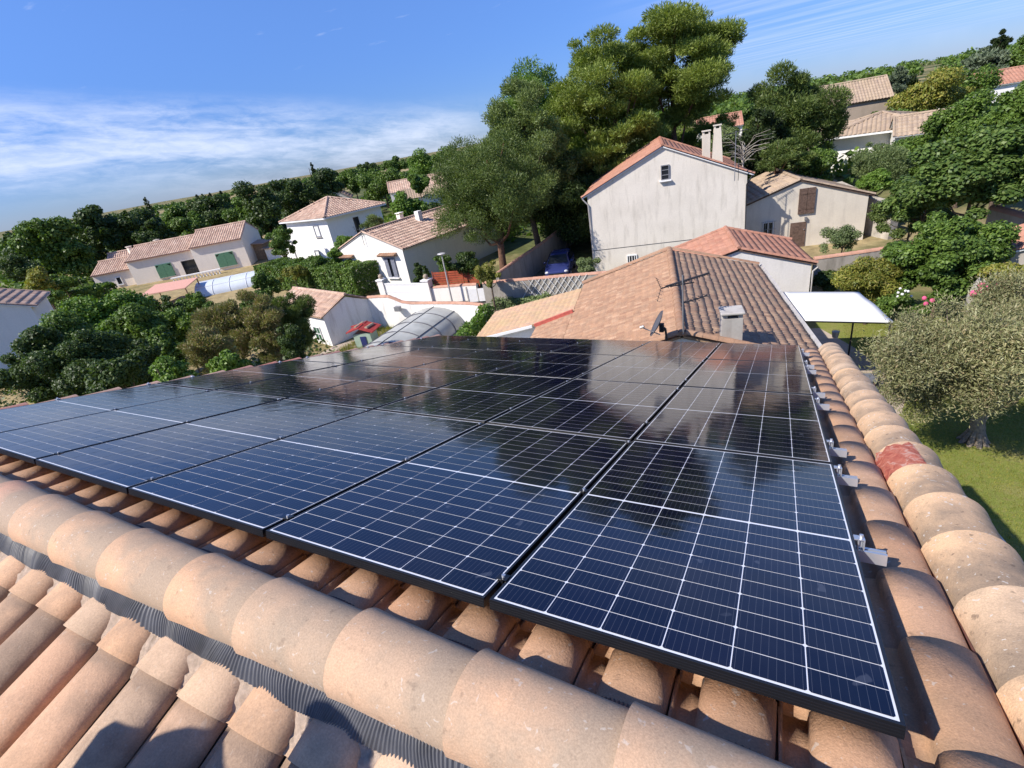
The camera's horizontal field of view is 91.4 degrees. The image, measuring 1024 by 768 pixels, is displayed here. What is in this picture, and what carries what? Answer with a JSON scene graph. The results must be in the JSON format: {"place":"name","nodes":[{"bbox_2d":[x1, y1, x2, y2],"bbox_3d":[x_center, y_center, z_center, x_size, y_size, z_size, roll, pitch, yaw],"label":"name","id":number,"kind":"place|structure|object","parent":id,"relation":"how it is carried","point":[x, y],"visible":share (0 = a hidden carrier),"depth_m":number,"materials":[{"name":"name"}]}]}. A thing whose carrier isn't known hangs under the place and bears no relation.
{"place":"outdoors","nodes":[
{"label":"outdoors","id":0,"kind":"place"},
{"bbox_2d":[320,329,464,354],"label":"garden path","id":1,"kind":"structure","parent":0,"point":[338,346],"depth_m":27.78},
{"bbox_2d":[363,306,463,347],"bbox_3d":[-5.595,-2.146,25.109,3.573,1.181,7.570,3,29,25],"label":"pool enclosure","id":2,"kind":"object","parent":1,"relation":"on","point":[429,321],"visible":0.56,"depth_m":25.78,"materials":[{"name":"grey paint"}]},
{"bbox_2d":[0,56,1023,407],"bbox_3d":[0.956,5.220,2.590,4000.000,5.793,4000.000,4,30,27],"label":"terrain","id":3,"kind":"structure","parent":0,"point":[518,246],"depth_m":42.70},
{"bbox_2d":[0,254,43,281],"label":"shrub","id":4,"kind":"object","parent":3,"relation":"on","point":[18,267],"visible":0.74,"depth_m":51.48,"materials":[{"name":"green plant"}]},
{"bbox_2d":[0,288,53,368],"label":"house","id":5,"kind":"structure","parent":3,"relation":"on","point":[21,310],"depth_m":31.61,"materials":[{"name":"paint"}]},
{"bbox_2d":[0,325,64,403],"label":"garden tree","id":6,"kind":"object","parent":3,"relation":"on","point":[31,340],"visible":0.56,"depth_m":13.57,"materials":[{"name":"green plant"}]},
{"bbox_2d":[6,215,97,284],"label":"broadleaf tree","id":7,"kind":"object","parent":3,"relation":"on","point":[65,253],"visible":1,"depth_m":59.86,"materials":[{"name":"green plant"}]},
{"bbox_2d":[18,308,122,342],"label":"garden tree","id":8,"kind":"object","parent":3,"relation":"on","point":[66,324],"visible":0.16,"depth_m":18.14,"materials":[{"name":"green plant"}]},
{"bbox_2d":[20,329,150,395],"bbox_3d":[-11.144,1.409,14.639,2.571,6.297,2.509,4,30,27],"label":"garden tree","id":9,"kind":"object","parent":3,"relation":"on","point":[65,369],"visible":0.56,"depth_m":13.13,"materials":[{"name":"green plant"}]},
{"bbox_2d":[72,204,140,251],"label":"broadleaf tree","id":10,"kind":"object","parent":3,"relation":"on","point":[100,232],"visible":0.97,"depth_m":68.50,"materials":[{"name":"green plant"}]},
{"bbox_2d":[58,287,158,333],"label":"garden tree","id":11,"kind":"object","parent":3,"relation":"on","point":[96,312],"visible":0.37,"depth_m":23.53,"materials":[{"name":"green plant"}]},
{"bbox_2d":[84,352,143,393],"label":"garden tree","id":12,"kind":"object","parent":3,"relation":"on","point":[107,374],"visible":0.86,"depth_m":11.99,"materials":[{"name":"green plant"}]},
{"bbox_2d":[103,302,172,339],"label":"garden tree","id":13,"kind":"object","parent":3,"relation":"on","point":[134,320],"visible":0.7,"depth_m":21.25,"materials":[{"name":"green plant"}]},
{"bbox_2d":[131,217,179,244],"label":"broadleaf tree","id":14,"kind":"object","parent":3,"relation":"on","point":[152,228],"visible":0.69,"depth_m":68.56,"materials":[{"name":"green plant"}]},
{"bbox_2d":[140,325,186,362],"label":"garden tree","id":15,"kind":"object","parent":3,"relation":"on","point":[165,340],"visible":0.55,"depth_m":18.19,"materials":[{"name":"green plant"}]},
{"bbox_2d":[148,355,197,381],"bbox_3d":[-8.052,1.836,13.356,0.957,5.660,1.024,4,30,27],"label":"shrub","id":16,"kind":"object","parent":3,"relation":"on","point":[163,368],"visible":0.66,"depth_m":12.15,"materials":[{"name":"green plant"}]},
{"bbox_2d":[90,220,260,288],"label":"long house","id":17,"kind":"structure","parent":3,"relation":"on","point":[227,246],"depth_m":56.76,"materials":[{"name":"paint"}]},
{"bbox_2d":[163,306,201,375],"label":"garden tree","id":18,"kind":"object","parent":3,"relation":"on","point":[179,328],"visible":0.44,"depth_m":23.79,"materials":[{"name":"green plant"}]},
{"bbox_2d":[175,320,237,374],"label":"garden tree","id":19,"kind":"object","parent":3,"relation":"on","point":[202,345],"visible":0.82,"depth_m":16.22,"materials":[{"name":"green plant"}]},
{"bbox_2d":[184,194,237,226],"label":"broadleaf tree","id":20,"kind":"object","parent":3,"relation":"on","point":[209,209],"visible":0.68,"depth_m":86.99,"materials":[{"name":"green plant"}]},
{"bbox_2d":[189,297,254,358],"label":"garden tree","id":21,"kind":"object","parent":3,"relation":"on","point":[226,317],"visible":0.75,"depth_m":19.91,"materials":[{"name":"green plant"}]},
{"bbox_2d":[194,271,254,296],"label":"pool enclosure","id":22,"kind":"object","parent":3,"relation":"on","point":[205,288],"visible":0.7,"depth_m":47.06,"materials":[{"name":"white paint"}]},
{"bbox_2d":[231,179,286,234],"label":"broadleaf tree","id":23,"kind":"object","parent":3,"relation":"on","point":[263,202],"visible":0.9,"depth_m":65.59,"materials":[{"name":"green plant"}]},
{"bbox_2d":[235,289,285,363],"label":"garden tree","id":24,"kind":"object","parent":3,"relation":"on","point":[268,316],"visible":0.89,"depth_m":19.65,"materials":[{"name":"green plant"}]},
{"bbox_2d":[263,291,317,355],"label":"garden tree","id":25,"kind":"object","parent":3,"relation":"on","point":[299,312],"visible":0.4,"depth_m":20.73,"materials":[{"name":"green plant"}]},
{"bbox_2d":[276,323,306,358],"bbox_3d":[-7.907,-0.265,19.050,1.056,4.328,1.192,-16,27,-11],"label":"shrub","id":26,"kind":"object","parent":3,"relation":"on","point":[291,343],"visible":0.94,"depth_m":18.14,"materials":[{"name":"green plant"}]},
{"bbox_2d":[267,177,317,218],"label":"broadleaf tree","id":27,"kind":"object","parent":3,"relation":"on","point":[288,190],"visible":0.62,"depth_m":71.44,"materials":[{"name":"green plant"}]},
{"bbox_2d":[253,257,379,295],"bbox_3d":[-16.558,-9.171,41.657,15.721,2.367,3.138,12,34,38],"label":"clipped hedge","id":28,"kind":"object","parent":3,"relation":"on","point":[329,274],"visible":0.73,"depth_m":38.27,"materials":[{"name":"green plant"}]},
{"bbox_2d":[299,167,345,202],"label":"broadleaf tree","id":29,"kind":"object","parent":3,"relation":"on","point":[324,182],"visible":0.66,"depth_m":76.42,"materials":[{"name":"green plant"}]},
{"bbox_2d":[278,286,373,345],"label":"garden shed","id":30,"kind":"structure","parent":3,"relation":"on","point":[335,317],"depth_m":28.29,"materials":[{"name":"paint"}]},
{"bbox_2d":[278,196,385,258],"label":"tall house","id":31,"kind":"structure","parent":3,"relation":"on","point":[318,227],"depth_m":52.46,"materials":[{"name":"paint"}]},
{"bbox_2d":[355,166,400,207],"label":"broadleaf tree","id":32,"kind":"object","parent":3,"relation":"on","point":[373,183],"visible":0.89,"depth_m":82.04,"materials":[{"name":"green plant"}]},
{"bbox_2d":[336,206,503,288],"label":"gabled house","id":33,"kind":"structure","parent":3,"relation":"on","point":[399,247],"depth_m":37.59,"materials":[{"name":"paint"}]},
{"bbox_2d":[367,295,486,327],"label":"garden wall","id":34,"kind":"structure","parent":3,"relation":"on","point":[383,313],"depth_m":28.35,"materials":[{"name":"paint"}]},
{"bbox_2d":[421,127,560,268],"bbox_3d":[-0.994,-11.203,32.473,9.356,9.679,9.454,4,30,27],"label":"pine tree","id":35,"kind":"object","parent":3,"relation":"on","point":[483,179],"visible":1,"depth_m":30.30,"materials":[{"name":"green plant"}]},
{"bbox_2d":[0,97,1009,288],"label":"scrub","id":36,"kind":"object","parent":3,"relation":"on","point":[836,170],"depth_m":48.72,"materials":[{"name":"green plant"}]},
{"bbox_2d":[0,40,1018,252],"bbox_3d":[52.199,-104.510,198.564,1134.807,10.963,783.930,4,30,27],"label":"woodland","id":37,"kind":"object","parent":3,"relation":"on","point":[736,100],"visible":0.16,"depth_m":181.15,"materials":[{"name":"green plant"}]},
{"bbox_2d":[0,334,1023,767],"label":"tiled roof house","id":38,"kind":"structure","parent":3,"relation":"on","point":[136,632],"depth_m":1.55,"materials":[{"name":"tile"}]},
{"bbox_2d":[54,451,510,586],"bbox_3d":[-1.940,0.531,2.668,6.400,0.098,0.040,4,13,27],"label":"mounting rail","id":39,"kind":"object","parent":38,"relation":"on","point":[503,578],"visible":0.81,"depth_m":1.67,"materials":[{"name":"metal"}]},
{"bbox_2d":[35,399,370,493],"bbox_3d":[-2.011,0.349,3.542,1.038,0.036,1.756,4,13,27],"label":"solar panel","id":40,"kind":"object","parent":39,"relation":"attached to","point":[122,465],"visible":0.95,"depth_m":3.26,"materials":[{"name":"blue glass"}]},
{"bbox_2d":[266,423,626,607],"bbox_3d":[-0.139,0.491,2.566,1.038,0.035,1.756,4,13,27],"label":"solar panel","id":41,"kind":"object","parent":39,"relation":"attached to","point":[471,516],"visible":0.9,"depth_m":2.19,"materials":[{"name":"blue glass"}]},
{"bbox_2d":[146,382,857,486],"bbox_3d":[-1.152,0.245,4.008,6.520,0.098,0.040,4,13,27],"label":"mounting rail","id":42,"kind":"object","parent":38,"relation":"on","point":[847,480],"visible":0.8,"depth_m":2.53,"materials":[{"name":"metal"}]},
{"bbox_2d":[0,384,211,432],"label":"solar panel","id":43,"kind":"object","parent":42,"relation":"attached to","point":[19,417],"visible":0.91,"depth_m":4.52,"materials":[{"name":"blue glass"}]},
{"bbox_2d":[0,390,282,463],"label":"solar panel","id":44,"kind":"object","parent":42,"relation":"attached to","point":[31,444],"visible":0.94,"depth_m":3.81,"materials":[{"name":"blue glass"}]},
{"bbox_2d":[128,410,482,536],"bbox_3d":[-1.075,0.419,3.053,1.038,0.035,1.756,4,13,27],"label":"solar panel","id":45,"kind":"object","parent":42,"relation":"attached to","point":[259,490],"visible":0.94,"depth_m":2.73,"materials":[{"name":"blue glass"}]},
{"bbox_2d":[489,440,905,739],"bbox_3d":[0.797,0.559,2.077,1.038,0.037,1.756,4,13,28],"label":"solar panel","id":46,"kind":"object","parent":42,"relation":"attached to","point":[744,571],"visible":1,"depth_m":1.62,"materials":[{"name":"blue glass"}]},
{"bbox_2d":[278,361,829,409],"bbox_3d":[-0.379,-0.061,5.446,6.520,0.098,0.040,4,13,27],"label":"mounting rail","id":47,"kind":"object","parent":38,"relation":"on","point":[823,406],"visible":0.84,"depth_m":3.96,"materials":[{"name":"metal"}]},
{"bbox_2d":[157,360,344,389],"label":"solar panel","id":48,"kind":"object","parent":47,"relation":"attached to","point":[222,380],"visible":0.81,"depth_m":5.88,"materials":[{"name":"black glass"}]},
{"bbox_2d":[216,364,407,398],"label":"solar panel","id":49,"kind":"object","parent":47,"relation":"attached to","point":[286,387],"visible":0.71,"depth_m":5.39,"materials":[{"name":"black glass"}]},
{"bbox_2d":[287,368,483,409],"bbox_3d":[-1.185,0.018,5.077,1.038,0.036,1.756,4,13,27],"label":"solar panel","id":50,"kind":"object","parent":47,"relation":"attached to","point":[372,393],"visible":0.78,"depth_m":4.88,"materials":[{"name":"black glass"}]},
{"bbox_2d":[375,373,572,423],"bbox_3d":[-0.249,0.090,4.590,1.038,0.036,1.756,4,13,27],"label":"solar panel","id":51,"kind":"object","parent":47,"relation":"attached to","point":[484,398],"visible":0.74,"depth_m":4.37,"materials":[{"name":"black glass"}]},
{"bbox_2d":[487,379,679,443],"bbox_3d":[0.687,0.162,4.102,1.038,0.036,1.756,4,13,27],"label":"solar panel","id":52,"kind":"object","parent":47,"relation":"attached to","point":[615,410],"visible":0.84,"depth_m":3.86,"materials":[{"name":"black glass"}]},
{"bbox_2d":[634,386,831,463],"bbox_3d":[1.623,0.234,3.614,1.038,0.036,1.756,4,13,27],"label":"solar panel","id":53,"kind":"object","parent":47,"relation":"attached to","point":[781,425],"visible":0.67,"depth_m":3.35,"materials":[{"name":"black glass"}]},
{"bbox_2d":[306,356,824,397],"bbox_3d":[-0.165,-0.146,5.844,6.520,0.098,0.040,4,13,27],"label":"mounting rail","id":54,"kind":"object","parent":38,"relation":"on","point":[818,394],"visible":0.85,"depth_m":4.36,"materials":[{"name":"metal"}]},
{"bbox_2d":[683,359,812,394],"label":"solar panel","id":55,"kind":"object","parent":54,"relation":"attached to","point":[779,377],"visible":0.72,"depth_m":4.96,"materials":[{"name":"black glass"}]},
{"bbox_2d":[366,346,815,373],"bbox_3d":[0.412,-0.374,6.917,6.520,0.098,0.040,4,13,27],"label":"mounting rail","id":56,"kind":"object","parent":38,"relation":"on","point":[811,371],"visible":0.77,"depth_m":5.44,"materials":[{"name":"metal"}]},
{"bbox_2d":[295,346,426,363],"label":"solar panel","id":57,"kind":"object","parent":56,"relation":"attached to","point":[353,356],"visible":0.77,"depth_m":7.46,"materials":[{"name":"black glass"}]},
{"bbox_2d":[349,347,480,367],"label":"solar panel","id":58,"kind":"object","parent":56,"relation":"attached to","point":[414,358],"visible":0.66,"depth_m":6.95,"materials":[{"name":"black glass"}]},
{"bbox_2d":[413,350,547,372],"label":"solar panel","id":59,"kind":"object","parent":56,"relation":"attached to","point":[484,361],"visible":0.71,"depth_m":6.48,"materials":[{"name":"black glass"}]},
{"bbox_2d":[487,353,619,378],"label":"solar panel","id":60,"kind":"object","parent":56,"relation":"attached to","point":[565,365],"visible":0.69,"depth_m":5.98,"materials":[{"name":"black glass"}]},
{"bbox_2d":[575,355,704,388],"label":"solar panel","id":61,"kind":"object","parent":56,"relation":"attached to","point":[672,371],"visible":0.89,"depth_m":5.46,"materials":[{"name":"black glass"}]},
{"bbox_2d":[420,338,809,355],"bbox_3d":[1.082,-0.639,8.164,6.520,0.098,0.040,4,13,27],"label":"mounting rail","id":62,"kind":"object","parent":38,"relation":"on","point":[805,354],"visible":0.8,"depth_m":6.68,"materials":[{"name":"metal"}]},
{"bbox_2d":[430,336,531,349],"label":"solar panel","id":63,"kind":"object","parent":62,"relation":"attached to","point":[483,343],"visible":0.67,"depth_m":8.53,"materials":[{"name":"black glass"}]},
{"bbox_2d":[487,338,588,352],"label":"solar panel","id":64,"kind":"object","parent":62,"relation":"attached to","point":[548,345],"visible":0.7,"depth_m":8.05,"materials":[{"name":"black glass"}]},
{"bbox_2d":[549,339,650,355],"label":"solar panel","id":65,"kind":"object","parent":62,"relation":"attached to","point":[607,347],"visible":0.76,"depth_m":7.53,"materials":[{"name":"black glass"}]},
{"bbox_2d":[623,341,719,360],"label":"solar panel","id":66,"kind":"object","parent":62,"relation":"attached to","point":[677,349],"visible":0.83,"depth_m":7.05,"materials":[{"name":"black glass"}]},
{"bbox_2d":[707,343,803,362],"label":"solar panel","id":67,"kind":"object","parent":62,"relation":"attached to","point":[761,352],"visible":0.82,"depth_m":6.54,"materials":[{"name":"black glass"}]},
{"bbox_2d":[480,75,581,245],"bbox_3d":[1.257,-15.044,35.972,6.746,12.686,7.221,16,36,42],"label":"pine tree","id":68,"kind":"object","parent":3,"relation":"on","point":[501,115],"visible":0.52,"depth_m":33.50,"materials":[{"name":"green plant"}]},
{"bbox_2d":[496,228,575,279],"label":"garden wall","id":69,"kind":"structure","parent":3,"relation":"on","point":[530,262],"depth_m":34.40,"materials":[{"name":"grey concrete"}]},
{"bbox_2d":[482,271,613,305],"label":"garden wall","id":70,"kind":"structure","parent":3,"relation":"on","point":[515,287],"depth_m":28.59,"materials":[{"name":"grey concrete"}]},
{"bbox_2d":[491,53,611,155],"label":"pine tree","id":71,"kind":"object","parent":3,"relation":"on","point":[542,73],"visible":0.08,"depth_m":41.38,"materials":[{"name":"green plant"}]},
{"bbox_2d":[521,148,608,247],"bbox_3d":[3.739,-14.311,39.155,8.092,7.712,8.647,4,30,27],"label":"ivy tree","id":72,"kind":"object","parent":3,"relation":"on","point":[571,220],"visible":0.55,"depth_m":36.54,"materials":[{"name":"green plant"}]},
{"bbox_2d":[541,22,674,184],"bbox_3d":[7.539,-19.264,39.332,10.257,14.840,10.033,4,30,27],"label":"pine tree","id":73,"kind":"object","parent":3,"relation":"on","point":[628,99],"visible":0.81,"depth_m":36.08,"materials":[{"name":"green plant"}]},
{"bbox_2d":[477,246,821,352],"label":"house","id":74,"kind":"structure","parent":3,"relation":"on","point":[748,302],"depth_m":16.22,"materials":[{"name":"brown tile"}]},
{"bbox_2d":[581,124,754,271],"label":"tall house","id":75,"kind":"structure","parent":3,"relation":"on","point":[657,193],"depth_m":29.34,"materials":[{"name":"paint"}]},
{"bbox_2d":[618,0,747,142],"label":"pine tree","id":76,"kind":"object","parent":3,"relation":"on","point":[697,41],"visible":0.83,"depth_m":35.81,"materials":[{"name":"green plant"}]},
{"bbox_2d":[730,107,787,180],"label":"bare tree","id":77,"kind":"object","parent":3,"relation":"on","point":[755,157],"visible":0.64,"depth_m":34.84,"materials":[{"name":"grey plant"}]},
{"bbox_2d":[755,136,818,173],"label":"cedar tree","id":78,"kind":"object","parent":3,"relation":"on","point":[775,156],"visible":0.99,"depth_m":31.61,"materials":[{"name":"green plant"}]},
{"bbox_2d":[738,58,854,172],"bbox_3d":[20.266,-18.106,36.410,6.720,9.953,7.153,-23,29,-24],"label":"conifer tree","id":79,"kind":"object","parent":3,"relation":"on","point":[799,112],"visible":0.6,"depth_m":34.81,"materials":[{"name":"green plant"}]},
{"bbox_2d":[745,168,875,246],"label":"house","id":80,"kind":"structure","parent":3,"relation":"on","point":[801,210],"depth_m":29.53,"materials":[{"name":"beige paint"}]},
{"bbox_2d":[791,148,838,180],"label":"broadleaf tree","id":81,"kind":"object","parent":3,"relation":"on","point":[822,163],"visible":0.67,"depth_m":32.46,"materials":[{"name":"green plant"}]},
{"bbox_2d":[818,224,863,253],"bbox_3d":[16.611,-6.956,25.459,1.851,2.595,2.274,4,30,27],"label":"shrub","id":82,"kind":"object","parent":3,"relation":"on","point":[846,235],"visible":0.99,"depth_m":24.82,"materials":[{"name":"green plant"}]},
{"bbox_2d":[815,74,893,119],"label":"stone house","id":83,"kind":"structure","parent":3,"relation":"on","point":[872,94],"depth_m":54.89,"materials":[{"name":"beige tile"}]},
{"bbox_2d":[810,247,920,291],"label":"garden wall","id":84,"kind":"structure","parent":3,"relation":"on","point":[835,261],"depth_m":22.17,"materials":[{"name":"grey concrete"}]},
{"bbox_2d":[826,110,929,171],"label":"hip house","id":85,"kind":"structure","parent":3,"relation":"on","point":[863,131],"depth_m":41.56,"materials":[{"name":"beige tile"}]},
{"bbox_2d":[851,141,914,195],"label":"broadleaf tree","id":86,"kind":"object","parent":3,"relation":"on","point":[893,160],"visible":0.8,"depth_m":29.80,"materials":[{"name":"green plant"}]},
{"bbox_2d":[876,175,949,238],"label":"fig tree","id":87,"kind":"object","parent":3,"relation":"on","point":[894,207],"visible":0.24,"depth_m":23.62,"materials":[{"name":"green plant"}]},
{"bbox_2d":[867,201,962,241],"bbox_3d":[20.151,-7.791,25.049,3.873,3.285,3.860,4,30,27],"label":"shrub","id":88,"kind":"object","parent":3,"relation":"on","point":[877,216],"visible":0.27,"depth_m":24.70,"materials":[{"name":"green plant"}]},
{"bbox_2d":[890,107,950,180],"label":"garden house","id":89,"kind":"structure","parent":3,"relation":"on","point":[902,126],"depth_m":36.50,"materials":[{"name":"beige tile"}]},
{"bbox_2d":[884,66,976,111],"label":"broadleaf tree","id":90,"kind":"object","parent":3,"relation":"on","point":[941,90],"visible":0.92,"depth_m":49.42,"materials":[{"name":"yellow plant"}]},
{"bbox_2d":[918,88,997,208],"bbox_3d":[27.115,-13.595,29.364,4.148,6.732,5.087,-9,26,3],"label":"broadleaf tree","id":91,"kind":"object","parent":3,"relation":"on","point":[956,119],"visible":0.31,"depth_m":28.70,"materials":[{"name":"green plant"}]},
{"bbox_2d":[895,120,1023,219],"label":"fig tree","id":92,"kind":"object","parent":3,"relation":"on","point":[982,165],"visible":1,"depth_m":19.80,"materials":[{"name":"green plant"}]},
{"bbox_2d":[931,60,1003,108],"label":"broadleaf tree","id":93,"kind":"object","parent":3,"relation":"on","point":[990,79],"visible":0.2,"depth_m":52.67,"materials":[{"name":"green plant"}]},
{"bbox_2d":[960,46,1014,74],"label":"cedar tree","id":94,"kind":"object","parent":3,"relation":"on","point":[977,61],"visible":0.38,"depth_m":61.90,"materials":[{"name":"green plant"}]},
{"bbox_2d":[967,80,1023,223],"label":"broadleaf tree","id":95,"kind":"object","parent":3,"relation":"on","point":[1011,113],"visible":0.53,"depth_m":24.83,"materials":[{"name":"green plant"}]},
{"bbox_2d":[0,0,1023,231],"label":"sky","id":96,"kind":"structure","parent":0,"point":[112,105],"materials":[{"name":"blue"}]},
{"bbox_2d":[663,225,818,291],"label":"annex house","id":97,"kind":"structure","parent":0,"point":[787,262],"depth_m":21.08,"materials":[{"name":"tile"}]},
{"bbox_2d":[811,328,904,414],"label":"patio","id":98,"kind":"structure","parent":0,"point":[823,336],"depth_m":17.96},
{"bbox_2d":[783,292,894,388],"bbox_3d":[10.288,-1.442,16.212,2.313,2.600,2.779,-2,27,16],"label":"awning","id":99,"kind":"object","parent":98,"relation":"on","point":[840,307],"visible":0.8,"depth_m":15.53,"materials":[{"name":"white fabric"}]},
{"bbox_2d":[815,301,1023,560],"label":"lawn","id":100,"kind":"structure","parent":0,"point":[843,336],"depth_m":12.33,"materials":[{"name":"green plant"}]},
{"bbox_2d":[830,256,904,324],"bbox_3d":[13.561,-3.552,19.230,2.313,3.029,2.749,10,32,35],"label":"oleander shrub","id":101,"kind":"object","parent":100,"relation":"on","point":[871,279],"visible":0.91,"depth_m":18.32,"materials":[{"name":"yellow plant"}]},
{"bbox_2d":[854,286,1023,448],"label":"olive tree","id":102,"kind":"object","parent":100,"relation":"on","point":[981,359],"visible":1,"depth_m":10.68,"materials":[{"name":"green plant"}]},
{"bbox_2d":[879,210,1021,323],"bbox_3d":[15.400,-3.947,17.878,3.407,4.322,3.324,-17,27,-14],"label":"broadleaf tree","id":103,"kind":"object","parent":100,"relation":"on","point":[938,254],"visible":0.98,"depth_m":16.81,"materials":[{"name":"green plant"}]},
{"bbox_2d":[951,263,1023,374],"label":"olive tree","id":104,"kind":"object","parent":100,"relation":"on","point":[999,291],"visible":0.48,"depth_m":12.18,"materials":[{"name":"green plant"}]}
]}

